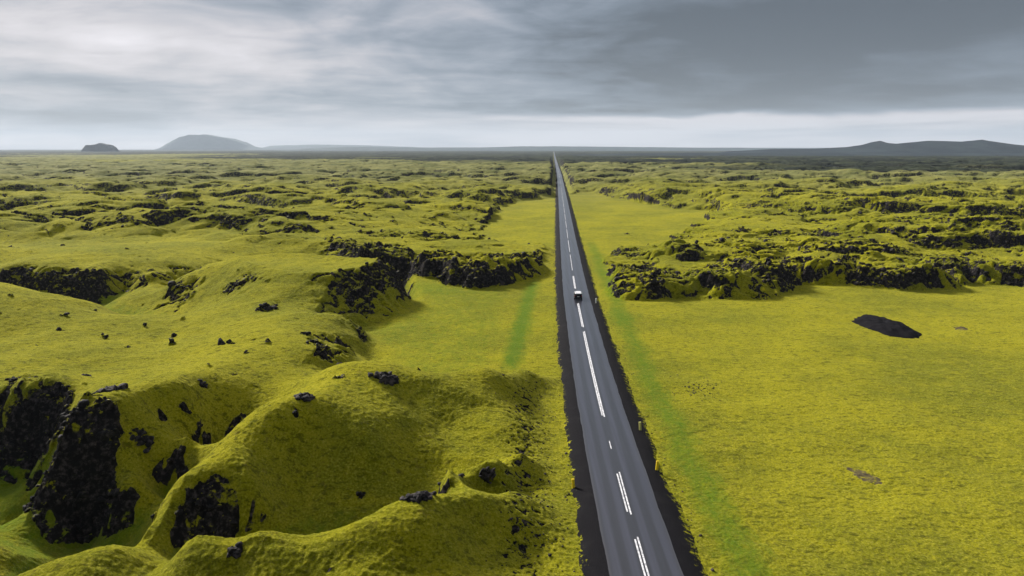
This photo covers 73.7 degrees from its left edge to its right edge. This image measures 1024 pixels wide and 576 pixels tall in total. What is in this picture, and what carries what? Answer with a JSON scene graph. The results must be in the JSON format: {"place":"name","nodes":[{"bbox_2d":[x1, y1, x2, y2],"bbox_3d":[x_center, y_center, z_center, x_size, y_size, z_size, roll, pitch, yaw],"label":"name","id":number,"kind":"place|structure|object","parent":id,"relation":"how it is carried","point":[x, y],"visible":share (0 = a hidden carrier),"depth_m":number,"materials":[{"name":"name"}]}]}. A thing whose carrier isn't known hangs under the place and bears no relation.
{"place":"outdoors","nodes":[
{"label":"outdoors","id":0,"kind":"place"},
{"bbox_2d":[81,143,119,151],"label":"hill","id":1,"kind":"structure","parent":0,"point":[100,147],"depth_m":7765.70,"materials":[{"name":"grey stone"}]},
{"bbox_2d":[154,134,271,149],"bbox_3d":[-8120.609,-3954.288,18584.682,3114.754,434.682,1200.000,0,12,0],"label":"mountain","id":2,"kind":"structure","parent":0,"point":[200,142],"depth_m":18167.35,"materials":[{"name":"grey stone"}]},
{"bbox_2d":[263,145,397,149],"bbox_3d":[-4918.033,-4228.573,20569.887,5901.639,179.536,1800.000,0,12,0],"label":"hill","id":3,"kind":"structure","parent":0,"point":[285,147],"depth_m":20230.17,"materials":[{"name":"grey stone"}]},
{"bbox_2d":[0,149,1023,575],"bbox_3d":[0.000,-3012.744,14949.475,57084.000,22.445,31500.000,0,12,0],"label":"ground","id":4,"kind":"structure","parent":0,"point":[816,391],"depth_m":111.78,"materials":[{"name":"green plant"}]},
{"bbox_2d":[92,383,127,393],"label":"lava outcrop","id":5,"kind":"object","parent":4,"relation":"on","point":[122,386],"visible":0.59,"depth_m":78.99,"materials":[{"name":"grey stone"}]},
{"bbox_2d":[129,428,154,453],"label":"lava outcrop","id":6,"kind":"object","parent":4,"relation":"on","point":[146,439],"visible":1,"depth_m":76.50,"materials":[{"name":"black stone"}]},
{"bbox_2d":[198,379,207,387],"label":"lava outcrop","id":7,"kind":"object","parent":4,"relation":"on","point":[202,384],"visible":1,"depth_m":88.16,"materials":[{"name":"black stone"}]},
{"bbox_2d":[226,541,242,558],"bbox_3d":[-22.549,21.296,55.553,1.394,1.026,1.231,0,12,0],"label":"lava outcrop","id":8,"kind":"object","parent":4,"relation":"on","point":[235,551],"visible":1,"depth_m":55.33,"materials":[{"name":"grey stone"}]},
{"bbox_2d":[259,302,277,310],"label":"lava outcrop","id":9,"kind":"object","parent":4,"relation":"on","point":[267,306],"visible":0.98,"depth_m":132.61,"materials":[{"name":"black stone"}]},
{"bbox_2d":[293,392,314,401],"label":"lava outcrop","id":10,"kind":"object","parent":4,"relation":"on","point":[306,396],"visible":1,"depth_m":77.32,"materials":[{"name":"grey stone"}]},
{"bbox_2d":[356,491,365,498],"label":"lava outcrop","id":11,"kind":"object","parent":4,"relation":"on","point":[360,494],"visible":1,"depth_m":70.94,"materials":[{"name":"black stone"}]},
{"bbox_2d":[368,371,398,385],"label":"lava outcrop","id":12,"kind":"object","parent":4,"relation":"on","point":[389,378],"visible":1,"depth_m":85.35,"materials":[{"name":"grey stone"}]},
{"bbox_2d":[399,490,436,503],"bbox_3d":[-8.002,18.561,59.890,2.612,2.222,3.005,6,13,28],"label":"lava outcrop","id":13,"kind":"object","parent":4,"relation":"on","point":[418,497],"visible":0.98,"depth_m":59.01,"materials":[{"name":"grey stone"}]},
{"bbox_2d":[479,466,495,483],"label":"lava outcrop","id":14,"kind":"object","parent":4,"relation":"on","point":[487,473],"visible":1,"depth_m":69.14,"materials":[{"name":"black stone"}]},
{"bbox_2d":[0,199,1023,544],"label":"lava rubble","id":15,"kind":"object","parent":4,"relation":"on","point":[102,435],"visible":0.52,"depth_m":173.09,"materials":[{"name":"black stone"}]},
{"bbox_2d":[482,222,721,575],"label":"loose stones","id":16,"kind":"object","parent":4,"relation":"on","point":[550,555],"visible":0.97,"depth_m":76.13,"materials":[{"name":"black stone"}]},
{"bbox_2d":[553,152,707,575],"bbox_3d":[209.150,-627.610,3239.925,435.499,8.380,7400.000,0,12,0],"label":"road shoulder","id":17,"kind":"object","parent":4,"relation":"on","point":[592,559],"visible":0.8,"depth_m":79.86},
{"bbox_2d":[655,460,658,470],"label":"marker post","id":18,"kind":"object","parent":17,"relation":"on","point":[657,464],"visible":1,"depth_m":74.70,"materials":[{"name":"yellow plastic"}]},
{"bbox_2d":[556,152,1023,155],"bbox_3d":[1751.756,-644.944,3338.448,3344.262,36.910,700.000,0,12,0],"label":"hill","id":19,"kind":"structure","parent":4,"relation":"on","point":[845,154],"depth_m":3228.48,"materials":[{"name":"grey stone"}]},
{"bbox_2d":[839,463,881,484],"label":"stone slab","id":20,"kind":"structure","parent":4,"relation":"on","point":[864,476],"depth_m":74.48,"materials":[{"name":"grey stone"}]},
{"bbox_2d":[852,314,921,338],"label":"gravel mound","id":21,"kind":"object","parent":4,"relation":"on","point":[887,327],"visible":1,"depth_m":134.02,"materials":[{"name":"black gravel"}]},
{"bbox_2d":[954,326,967,329],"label":"stone slab","id":22,"kind":"structure","parent":4,"relation":"on","point":[960,328],"depth_m":135.37,"materials":[{"name":"brown stone"}]},
{"bbox_2d":[0,0,1023,149],"label":"sky","id":23,"kind":"structure","parent":0,"point":[75,74],"materials":[{"name":"grey"}]},
{"bbox_2d":[275,146,817,150],"bbox_3d":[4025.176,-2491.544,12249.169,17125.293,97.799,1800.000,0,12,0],"label":"hill","id":24,"kind":"structure","parent":0,"point":[549,148],"depth_m":11742.74,"materials":[{"name":"grey stone"}]},
{"bbox_2d":[554,153,683,575],"bbox_3d":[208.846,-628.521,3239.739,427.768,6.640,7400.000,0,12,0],"label":"road","id":25,"kind":"structure","parent":0,"point":[621,528],"depth_m":78.80,"materials":[{"name":"grey asphalt"}]},
{"bbox_2d":[574,291,581,298],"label":"car","id":26,"kind":"object","parent":25,"relation":"on","point":[577,294],"visible":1,"depth_m":157.69,"materials":[{"name":"paint"}]},
{"bbox_2d":[558,171,649,575],"bbox_3d":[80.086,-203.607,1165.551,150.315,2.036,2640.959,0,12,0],"label":"road marking","id":27,"kind":"object","parent":25,"relation":"on","point":[599,402],"visible":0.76,"depth_m":91.47,"materials":[{"name":"paint"}]},
{"bbox_2d":[720,140,1023,152],"bbox_3d":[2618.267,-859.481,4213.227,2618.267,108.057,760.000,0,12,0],"label":"hill","id":28,"kind":"structure","parent":0,"point":[979,146],"depth_m":4051.02,"materials":[{"name":"grey stone"}]}
]}

